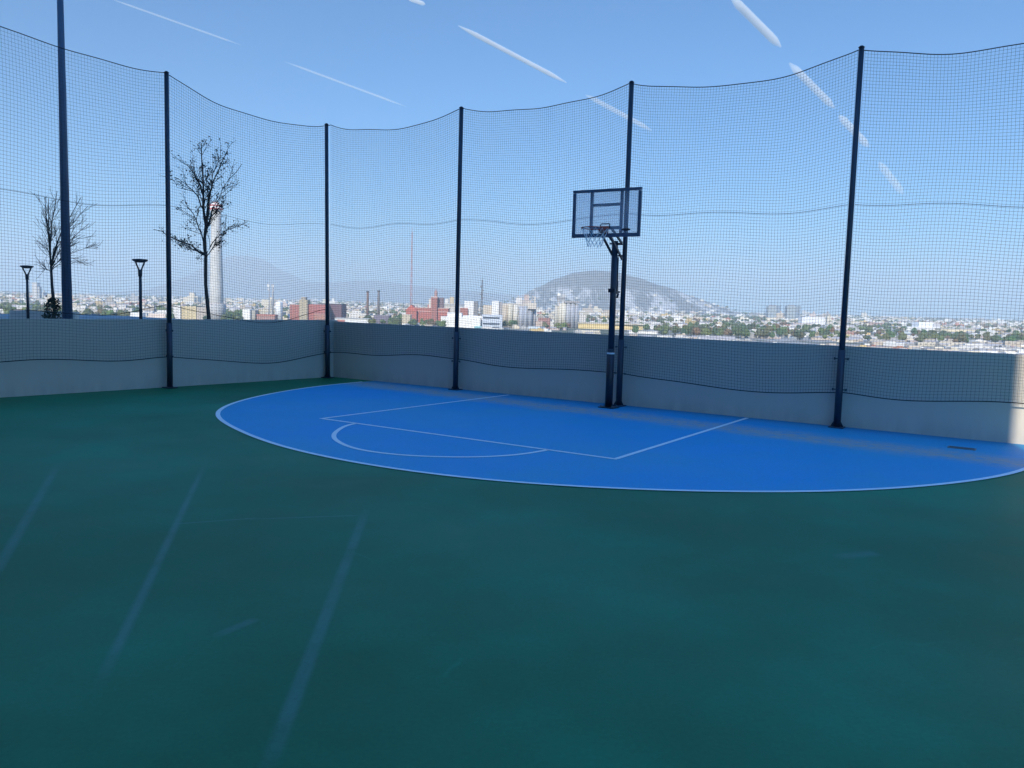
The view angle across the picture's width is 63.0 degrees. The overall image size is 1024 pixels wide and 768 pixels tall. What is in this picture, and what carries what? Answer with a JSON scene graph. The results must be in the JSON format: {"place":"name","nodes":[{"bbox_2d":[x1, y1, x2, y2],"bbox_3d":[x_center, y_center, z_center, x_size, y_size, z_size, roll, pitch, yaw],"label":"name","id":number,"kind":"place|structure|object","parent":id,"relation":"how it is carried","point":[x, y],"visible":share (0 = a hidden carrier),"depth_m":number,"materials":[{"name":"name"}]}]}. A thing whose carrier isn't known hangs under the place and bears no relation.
{"place":"outdoors","nodes":[
{"label":"outdoors","id":0,"kind":"place"},
{"bbox_2d":[0,314,166,318],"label":"terrace floor","id":1,"kind":"structure","parent":0,"point":[89,316],"depth_m":61.84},
{"bbox_2d":[20,265,33,318],"bbox_3d":[-23.081,-4.154,39.847,0.587,2.985,0.587,-1,6,-29],"label":"garden lamp","id":2,"kind":"object","parent":1,"relation":"on","point":[27,288],"visible":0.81,"depth_m":39.77,"materials":[{"name":"grey metal"}]},
{"bbox_2d":[9,310,78,318],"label":"planter wall","id":3,"kind":"structure","parent":1,"relation":"on","point":[35,314],"depth_m":39.93,"materials":[{"name":"paint"}]},
{"bbox_2d":[41,295,61,318],"bbox_3d":[-17.000,-2.460,30.966,0.840,1.644,0.829,2,5,0],"label":"shrub","id":4,"kind":"object","parent":1,"relation":"on","point":[53,305],"visible":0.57,"depth_m":30.84,"materials":[{"name":"green plant"}]},
{"bbox_2d":[57,0,72,318],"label":"floodlight mast","id":5,"kind":"object","parent":1,"relation":"on","point":[63,146],"visible":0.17,"depth_m":29.38,"materials":[{"name":"metal"}]},
{"bbox_2d":[31,187,101,317],"bbox_3d":[-17.050,-4.572,31.774,2.846,5.689,1.684,2,5,0],"label":"bare tree","id":6,"kind":"object","parent":1,"relation":"on","point":[51,261],"visible":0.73,"depth_m":31.68,"materials":[{"name":"brown plant"}]},
{"bbox_2d":[132,259,147,318],"bbox_3d":[-15.926,-3.719,35.851,0.644,3.275,0.644,2,5,0],"label":"garden lamp","id":7,"kind":"object","parent":1,"relation":"on","point":[143,261],"visible":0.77,"depth_m":35.74,"materials":[{"name":"grey metal"}]},
{"bbox_2d":[153,136,249,318],"bbox_3d":[-9.128,-4.067,24.893,2.286,6.431,1.952,5,6,31],"label":"bare tree","id":8,"kind":"object","parent":1,"relation":"on","point":[206,221],"visible":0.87,"depth_m":24.68,"materials":[{"name":"brown plant"}]},
{"bbox_2d":[74,306,97,312],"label":"city house","id":9,"kind":"structure","parent":0,"point":[94,307],"depth_m":823.77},
{"bbox_2d":[118,305,135,310],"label":"city house","id":10,"kind":"structure","parent":0,"point":[123,307],"depth_m":996.85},
{"bbox_2d":[142,306,156,311],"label":"city house","id":11,"kind":"structure","parent":0,"point":[153,309],"depth_m":1061.73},
{"bbox_2d":[209,202,225,318],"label":"concrete tower","id":12,"kind":"structure","parent":0,"point":[217,287],"depth_m":893.15,"materials":[{"name":"white concrete"}]},
{"bbox_2d":[86,255,518,304],"bbox_3d":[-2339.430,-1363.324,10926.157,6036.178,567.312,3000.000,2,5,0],"label":"ridge","id":13,"kind":"structure","parent":0,"point":[274,275],"depth_m":10058.67,"materials":[{"name":"stone"}]},
{"bbox_2d":[349,311,372,317],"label":"city house","id":14,"kind":"structure","parent":0,"point":[358,314],"depth_m":1062.72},
{"bbox_2d":[402,314,411,323],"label":"cream house","id":15,"kind":"structure","parent":0,"point":[405,317],"depth_m":887.71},
{"bbox_2d":[444,297,454,312],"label":"plant house","id":16,"kind":"structure","parent":0,"point":[452,302],"depth_m":1085.81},
{"bbox_2d":[0,377,1023,767],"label":"court floor","id":17,"kind":"structure","parent":0,"point":[188,579],"depth_m":4.86,"materials":[{"name":"green plastic"}]},
{"bbox_2d":[0,319,337,397],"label":"parapet wall","id":18,"kind":"structure","parent":17,"relation":"on","point":[32,377],"depth_m":15.83,"materials":[{"name":"paint"}]},
{"bbox_2d":[162,71,177,388],"bbox_3d":[-6.482,-2.859,15.770,0.222,5.900,0.200,5,7,33],"label":"net pole","id":19,"kind":"object","parent":17,"relation":"on","point":[169,343],"visible":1,"depth_m":15.76,"materials":[{"name":"black metal"}]},
{"bbox_2d":[169,75,329,363],"bbox_3d":[-5.289,-3.133,17.236,0.148,5.456,3.806,6,7,39],"label":"ball net","id":20,"kind":"object","parent":19,"relation":"attached to","point":[314,275],"visible":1,"depth_m":17.03,"materials":[{"name":"grey"}]},
{"bbox_2d":[321,123,333,377],"bbox_3d":[-4.152,-2.958,18.775,0.222,5.658,0.200,4,6,33],"label":"net pole","id":21,"kind":"object","parent":17,"relation":"on","point":[327,331],"visible":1,"depth_m":18.77,"materials":[{"name":"black metal"}]},
{"bbox_2d":[329,109,458,358],"bbox_3d":[-2.598,-3.096,17.798,3.551,5.056,0.112,5,6,32],"label":"ball net","id":22,"kind":"object","parent":21,"relation":"attached to","point":[402,237],"visible":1,"depth_m":17.73,"materials":[{"name":"grey"}]},
{"bbox_2d":[220,381,1023,490],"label":"blue playing area","id":23,"kind":"object","parent":17,"relation":"on","point":[753,454],"visible":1,"depth_m":11.05,"materials":[{"name":"plastic"}]},
{"bbox_2d":[326,395,505,417],"bbox_3d":[-1.445,0.363,14.487,0.062,0.001,4.837,5,7,35],"label":"lane line","id":24,"kind":"object","parent":23,"relation":"on","point":[413,406],"visible":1,"depth_m":14.22,"materials":[{"name":"paint"}]},
{"bbox_2d":[331,423,546,456],"bbox_3d":[-1.330,0.740,10.567,3.292,0.001,1.574,5,7,33],"label":"free throw circle","id":25,"kind":"object","parent":23,"relation":"on","point":[333,435],"visible":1,"depth_m":9.99,"materials":[{"name":"paint"}]},
{"bbox_2d":[448,106,462,389],"bbox_3d":[-1.086,-2.702,16.916,0.222,5.669,0.200,5,7,33],"label":"net pole","id":26,"kind":"object","parent":23,"relation":"on","point":[455,360],"visible":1,"depth_m":16.90,"materials":[{"name":"black metal"}]},
{"bbox_2d":[458,83,628,372],"bbox_3d":[0.479,-2.845,15.890,3.710,5.147,0.122,5,6,32],"label":"ball net","id":27,"kind":"object","parent":26,"relation":"attached to","point":[530,247],"visible":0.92,"depth_m":15.87,"materials":[{"name":"grey"}]},
{"bbox_2d":[319,418,615,458],"bbox_3d":[-0.813,0.698,11.163,4.910,0.001,0.062,5,7,33],"label":"free throw line","id":28,"kind":"object","parent":23,"relation":"on","point":[473,439],"visible":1,"depth_m":10.95,"materials":[{"name":"paint"}]},
{"bbox_2d":[572,187,641,408],"bbox_3d":[1.545,-1.429,14.332,0.975,3.773,0.974,0,6,-12],"label":"basketball goal","id":29,"kind":"object","parent":23,"relation":"on","point":[615,253],"visible":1,"depth_m":14.52,"materials":[{"name":"black metal"}]},
{"bbox_2d":[216,382,1023,491],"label":"three point line","id":30,"kind":"object","parent":23,"relation":"on","point":[219,417],"visible":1,"depth_m":8.79,"materials":[{"name":"paint"}]},
{"bbox_2d":[613,81,633,406],"bbox_3d":[2.013,-2.451,14.891,0.222,5.727,0.200,5,7,33],"label":"net pole","id":31,"kind":"object","parent":23,"relation":"on","point":[619,373],"visible":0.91,"depth_m":14.89,"materials":[{"name":"black metal"}]},
{"bbox_2d":[624,50,858,392],"bbox_3d":[3.589,-2.538,13.826,3.782,5.283,0.137,5,6,32],"label":"ball net","id":32,"kind":"object","parent":31,"relation":"attached to","point":[730,261],"visible":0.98,"depth_m":13.70,"materials":[{"name":"grey"}]},
{"bbox_2d":[616,418,747,458],"bbox_3d":[2.577,0.722,11.902,0.062,0.001,4.905,5,7,33],"label":"lane line","id":33,"kind":"object","parent":23,"relation":"on","point":[678,439],"visible":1,"depth_m":11.42,"materials":[{"name":"paint"}]},
{"bbox_2d":[828,45,864,428],"bbox_3d":[5.169,-2.197,12.827,0.222,5.790,0.200,5,7,33],"label":"net pole","id":34,"kind":"object","parent":23,"relation":"on","point":[836,423],"visible":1,"depth_m":12.82,"materials":[{"name":"black metal"}]},
{"bbox_2d":[842,43,1023,403],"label":"ball net","id":35,"kind":"object","parent":34,"relation":"attached to","point":[933,203],"visible":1,"depth_m":12.17,"materials":[{"name":"grey"}]},
{"bbox_2d":[947,446,975,450],"bbox_3d":[6.106,0.871,11.354,0.340,0.012,0.140,5,7,33],"label":"floor drain","id":36,"kind":"object","parent":23,"relation":"on","point":[964,448],"visible":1,"depth_m":11.34,"materials":[{"name":"grey"}]},
{"bbox_2d":[333,322,1023,444],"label":"parapet wall","id":37,"kind":"structure","parent":17,"relation":"on","point":[995,422],"depth_m":14.22,"materials":[{"name":"paint"}]},
{"bbox_3d":[-8.889,-2.811,12.801,0.222,6.235,0.200,5,7,33],"label":"net pole","id":38,"kind":"object","parent":17,"relation":"on","visible":0},
{"bbox_2d":[0,26,166,361],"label":"ball net","id":39,"kind":"object","parent":38,"relation":"attached to","point":[92,306],"visible":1,"depth_m":14.58,"materials":[{"name":"grey"}]},
{"bbox_2d":[0,0,1023,319],"label":"sky","id":40,"kind":"structure","parent":0,"point":[385,65],"materials":[{"name":"blue"}]},
{"bbox_2d":[42,293,1009,346],"bbox_3d":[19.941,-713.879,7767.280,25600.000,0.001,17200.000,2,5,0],"label":"city ground","id":41,"kind":"structure","parent":0,"point":[781,340],"depth_m":842.89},
{"bbox_2d":[32,282,41,297],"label":"hazy tower block","id":42,"kind":"structure","parent":41,"relation":"on","point":[39,291],"depth_m":2290.93,"materials":[{"name":"concrete"}]},
{"bbox_2d":[72,305,87,309],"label":"city house","id":43,"kind":"structure","parent":41,"relation":"on","point":[82,307],"depth_m":996.44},
{"bbox_2d":[82,308,94,313],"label":"city tree","id":44,"kind":"object","parent":41,"relation":"on","point":[86,311],"visible":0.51,"depth_m":808.77,"materials":[{"name":"green plant"}]},
{"bbox_2d":[103,301,123,305],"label":"city house","id":45,"kind":"structure","parent":41,"relation":"on","point":[110,302],"depth_m":1465.24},
{"bbox_2d":[130,312,166,317],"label":"building","id":46,"kind":"structure","parent":41,"relation":"on","point":[143,314],"depth_m":880.13,"materials":[{"name":"concrete"}]},
{"bbox_2d":[173,305,206,318],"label":"yellow house block","id":47,"kind":"structure","parent":41,"relation":"on","point":[184,314],"depth_m":929.72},
{"bbox_2d":[242,309,258,319],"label":"white gable block","id":48,"kind":"structure","parent":41,"relation":"on","point":[252,313],"depth_m":899.32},
{"bbox_2d":[257,314,278,319],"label":"red roof row","id":49,"kind":"object","parent":41,"relation":"on","point":[266,317],"visible":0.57,"depth_m":898.07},
{"bbox_2d":[267,284,269,313],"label":"steel stack","id":50,"kind":"object","parent":41,"relation":"on","point":[268,285],"visible":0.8,"depth_m":954.98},
{"bbox_2d":[271,284,273,314],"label":"steel stack","id":51,"kind":"object","parent":41,"relation":"on","point":[272,285],"visible":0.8,"depth_m":954.91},
{"bbox_2d":[259,308,285,313],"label":"city house","id":52,"kind":"structure","parent":41,"relation":"on","point":[263,310],"depth_m":1084.42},
{"bbox_2d":[275,302,282,319],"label":"storage tank","id":53,"kind":"object","parent":41,"relation":"on","point":[278,308],"visible":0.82,"depth_m":923.95,"materials":[{"name":"metal"}]},
{"bbox_2d":[290,297,329,319],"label":"brick factory","id":54,"kind":"structure","parent":41,"relation":"on","point":[318,315],"depth_m":937.22,"materials":[{"name":"brick"}]},
{"bbox_2d":[320,303,346,319],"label":"building","id":55,"kind":"structure","parent":41,"relation":"on","point":[332,313],"depth_m":962.42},
{"bbox_2d":[336,318,371,322],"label":"white shed","id":56,"kind":"structure","parent":41,"relation":"on","point":[358,320],"depth_m":858.06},
{"bbox_2d":[366,291,368,314],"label":"chimney","id":57,"kind":"object","parent":41,"relation":"on","point":[367,304],"visible":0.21,"depth_m":1004.92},
{"bbox_2d":[377,290,379,314],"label":"chimney","id":58,"kind":"object","parent":41,"relation":"on","point":[378,305],"visible":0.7,"depth_m":1004.82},
{"bbox_2d":[374,315,391,323],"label":"warehouse","id":59,"kind":"structure","parent":41,"relation":"on","point":[383,318],"depth_m":902.74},
{"bbox_2d":[410,232,412,304],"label":"lattice mast","id":60,"kind":"object","parent":41,"relation":"on","point":[411,268],"visible":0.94,"depth_m":2575.54,"materials":[{"name":"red metal"}]},
{"bbox_2d":[406,290,449,321],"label":"brick brewery","id":61,"kind":"structure","parent":41,"relation":"on","point":[437,301],"depth_m":981.34,"materials":[{"name":"brick"}]},
{"bbox_2d":[438,319,447,326],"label":"city tree","id":62,"kind":"object","parent":41,"relation":"on","point":[442,323],"visible":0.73,"depth_m":834.66,"materials":[{"name":"green plant"}]},
{"bbox_2d":[441,312,481,327],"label":"white factory","id":63,"kind":"structure","parent":41,"relation":"on","point":[450,318],"depth_m":897.98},
{"bbox_2d":[460,301,477,315],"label":"white tower block","id":64,"kind":"structure","parent":41,"relation":"on","point":[468,305],"depth_m":1055.75,"materials":[{"name":"concrete"}]},
{"bbox_2d":[480,277,482,315],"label":"lattice mast","id":65,"kind":"object","parent":41,"relation":"on","point":[481,294],"visible":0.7,"depth_m":909.80,"materials":[{"name":"grey metal"}]},
{"bbox_2d":[483,301,501,314],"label":"white tower block","id":66,"kind":"structure","parent":41,"relation":"on","point":[493,310],"depth_m":1037.42,"materials":[{"name":"concrete"}]},
{"bbox_2d":[482,314,502,327],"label":"office block","id":67,"kind":"structure","parent":41,"relation":"on","point":[491,318],"depth_m":902.65,"materials":[{"name":"white concrete"}]},
{"bbox_2d":[0,289,1023,353],"bbox_3d":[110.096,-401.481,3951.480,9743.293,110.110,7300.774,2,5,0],"label":"distant city houses","id":68,"kind":"structure","parent":41,"relation":"on","point":[589,309],"depth_m":1997.82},
{"bbox_2d":[0,291,1023,342],"bbox_3d":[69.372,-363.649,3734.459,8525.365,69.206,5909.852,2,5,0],"label":"distant city woods","id":69,"kind":"object","parent":41,"relation":"on","point":[734,319],"visible":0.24,"depth_m":1680.12,"materials":[{"name":"plant"}]},
{"bbox_2d":[502,295,535,326],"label":"grain silo","id":70,"kind":"object","parent":41,"relation":"on","point":[529,313],"visible":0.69,"depth_m":982.91,"materials":[{"name":"concrete"}]},
{"bbox_2d":[536,318,549,328],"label":"brick shed","id":71,"kind":"structure","parent":41,"relation":"on","point":[539,322],"depth_m":957.12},
{"bbox_2d":[550,327,566,329],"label":"city house","id":72,"kind":"structure","parent":41,"relation":"on","point":[555,328],"depth_m":911.03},
{"bbox_2d":[554,293,579,327],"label":"grain silo","id":73,"kind":"object","parent":41,"relation":"on","point":[570,309],"visible":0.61,"depth_m":1004.44,"materials":[{"name":"concrete"}]},
{"bbox_2d":[631,326,639,333],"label":"city tree","id":74,"kind":"object","parent":41,"relation":"on","point":[636,329],"visible":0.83,"depth_m":828.33,"materials":[{"name":"green plant"}]},
{"bbox_2d":[627,330,657,333],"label":"white shed","id":75,"kind":"structure","parent":41,"relation":"on","point":[645,332],"depth_m":868.49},
{"bbox_2d":[642,324,651,329],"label":"city tree","id":76,"kind":"object","parent":41,"relation":"on","point":[647,327],"visible":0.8,"depth_m":904.73,"materials":[{"name":"green plant"}]},
{"bbox_2d":[669,325,680,333],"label":"city tree","id":77,"kind":"object","parent":41,"relation":"on","point":[675,329],"visible":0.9,"depth_m":838.18,"materials":[{"name":"green plant"}]},
{"bbox_2d":[680,324,691,335],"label":"city tree","id":78,"kind":"object","parent":41,"relation":"on","point":[688,328],"visible":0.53,"depth_m":832.87,"materials":[{"name":"green plant"}]},
{"bbox_2d":[694,327,700,335],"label":"building","id":79,"kind":"structure","parent":41,"relation":"on","point":[696,332],"depth_m":803.82,"materials":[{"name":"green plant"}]},
{"bbox_2d":[702,328,711,334],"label":"city tree","id":80,"kind":"object","parent":41,"relation":"on","point":[706,331],"visible":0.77,"depth_m":796.52,"materials":[{"name":"green plant"}]},
{"bbox_2d":[700,335,734,340],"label":"city house","id":81,"kind":"structure","parent":41,"relation":"on","point":[724,338],"depth_m":630.66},
{"bbox_2d":[721,328,731,335],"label":"building","id":82,"kind":"structure","parent":41,"relation":"on","point":[727,331],"depth_m":814.13,"materials":[{"name":"grey"}]},
{"bbox_2d":[734,327,742,337],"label":"city tree","id":83,"kind":"object","parent":41,"relation":"on","point":[736,331],"visible":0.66,"depth_m":807.88,"materials":[{"name":"green plant"}]},
{"bbox_2d":[739,327,750,337],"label":"city tree","id":84,"kind":"object","parent":41,"relation":"on","point":[743,332],"visible":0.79,"depth_m":800.11,"materials":[{"name":"green plant"}]},
{"bbox_2d":[754,327,762,337],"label":"city tree","id":85,"kind":"object","parent":41,"relation":"on","point":[758,333],"visible":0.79,"depth_m":820.98,"materials":[{"name":"green plant"}]},
{"bbox_2d":[768,331,776,339],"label":"city tree","id":86,"kind":"object","parent":41,"relation":"on","point":[772,335],"visible":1,"depth_m":798.14,"materials":[{"name":"green plant"}]},
{"bbox_2d":[766,305,780,317],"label":"highrise tower","id":87,"kind":"structure","parent":41,"relation":"on","point":[773,310],"depth_m":2489.58,"materials":[{"name":"concrete"}]},
{"bbox_2d":[775,328,782,336],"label":"city tree","id":88,"kind":"object","parent":41,"relation":"on","point":[779,332],"visible":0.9,"depth_m":880.32,"materials":[{"name":"green plant"}]},
{"bbox_2d":[784,305,800,318],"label":"highrise tower","id":89,"kind":"structure","parent":41,"relation":"on","point":[796,308],"depth_m":2490.25,"materials":[{"name":"concrete"}]},
{"bbox_2d":[793,329,802,339],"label":"city tree","id":90,"kind":"object","parent":41,"relation":"on","point":[799,333],"visible":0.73,"depth_m":800.77,"materials":[{"name":"green plant"}]},
{"bbox_2d":[798,316,824,324],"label":"wide white block","id":91,"kind":"structure","parent":41,"relation":"on","point":[806,319],"depth_m":1893.26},
{"bbox_2d":[807,330,816,336],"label":"city tree","id":92,"kind":"object","parent":41,"relation":"on","point":[812,334],"visible":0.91,"depth_m":831.03,"materials":[{"name":"green plant"}]},
{"bbox_2d":[809,336,831,339],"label":"city house","id":93,"kind":"structure","parent":41,"relation":"on","point":[821,338],"depth_m":828.96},
{"bbox_2d":[832,337,858,341],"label":"city house","id":94,"kind":"structure","parent":41,"relation":"on","point":[833,338],"depth_m":804.31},
{"bbox_2d":[882,332,893,339],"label":"city tree","id":95,"kind":"object","parent":41,"relation":"on","point":[885,335],"visible":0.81,"depth_m":796.66,"materials":[{"name":"green plant"}]},
{"bbox_2d":[898,331,908,339],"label":"city tree","id":96,"kind":"object","parent":41,"relation":"on","point":[903,336],"visible":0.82,"depth_m":798.23,"materials":[{"name":"green plant"}]},
{"bbox_2d":[896,322,940,330],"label":"white mall","id":97,"kind":"structure","parent":41,"relation":"on","point":[928,326],"depth_m":1502.65},
{"bbox_2d":[915,335,925,340],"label":"city tree","id":98,"kind":"object","parent":41,"relation":"on","point":[919,337],"visible":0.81,"depth_m":796.82,"materials":[{"name":"green plant"}]},
{"bbox_2d":[917,332,927,339],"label":"city tree","id":99,"kind":"object","parent":41,"relation":"on","point":[925,334],"visible":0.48,"depth_m":833.38,"materials":[{"name":"green plant"}]},
{"bbox_2d":[936,341,963,345],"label":"city house","id":100,"kind":"structure","parent":41,"relation":"on","point":[952,343],"depth_m":770.65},
{"bbox_2d":[935,328,974,331],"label":"long cream block","id":101,"kind":"structure","parent":41,"relation":"on","point":[954,329],"depth_m":1475.59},
{"bbox_2d":[952,332,966,342],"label":"city tree","id":102,"kind":"object","parent":41,"relation":"on","point":[961,338],"visible":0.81,"depth_m":804.16,"materials":[{"name":"green plant"}]},
{"bbox_2d":[954,345,979,349],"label":"city house","id":103,"kind":"structure","parent":41,"relation":"on","point":[967,347],"depth_m":659.09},
{"bbox_2d":[959,343,992,347],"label":"city house","id":104,"kind":"structure","parent":41,"relation":"on","point":[982,346],"depth_m":704.36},
{"bbox_2d":[986,335,999,341],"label":"city tree","id":105,"kind":"object","parent":41,"relation":"on","point":[995,338],"visible":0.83,"depth_m":839.70,"materials":[{"name":"green plant"}]},
{"bbox_2d":[999,345,1019,348],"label":"city house","id":106,"kind":"structure","parent":41,"relation":"on","point":[1006,346],"depth_m":655.44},
{"bbox_2d":[1006,335,1016,340],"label":"city tree","id":107,"kind":"object","parent":41,"relation":"on","point":[1013,339],"visible":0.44,"depth_m":801.85,"materials":[{"name":"green plant"}]},
{"bbox_2d":[1003,341,1020,345],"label":"city house","id":108,"kind":"structure","parent":41,"relation":"on","point":[1009,343],"depth_m":740.90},
{"bbox_2d":[579,313,585,321],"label":"white gate house","id":109,"kind":"structure","parent":0,"point":[580,319],"depth_m":1116.61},
{"bbox_2d":[578,322,642,329],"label":"yellow warehouse","id":110,"kind":"structure","parent":0,"point":[583,325],"depth_m":1007.80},
{"bbox_2d":[507,270,749,316],"bbox_3d":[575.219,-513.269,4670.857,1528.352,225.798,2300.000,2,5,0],"label":"rounded hill","id":111,"kind":"structure","parent":0,"point":[595,285],"depth_m":3977.87,"materials":[{"name":"stone"}]},
{"bbox_2d":[740,332,756,337],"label":"city house","id":112,"kind":"structure","parent":0,"point":[753,335],"depth_m":827.07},
{"bbox_2d":[836,338,852,341],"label":"city house","id":113,"kind":"structure","parent":0,"point":[847,339],"depth_m":784.87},
{"bbox_2d":[896,342,914,345],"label":"city house","id":114,"kind":"structure","parent":0,"point":[910,343],"depth_m":741.10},
{"bbox_2d":[914,341,934,345],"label":"city house","id":115,"kind":"structure","parent":0,"point":[924,343],"depth_m":739.93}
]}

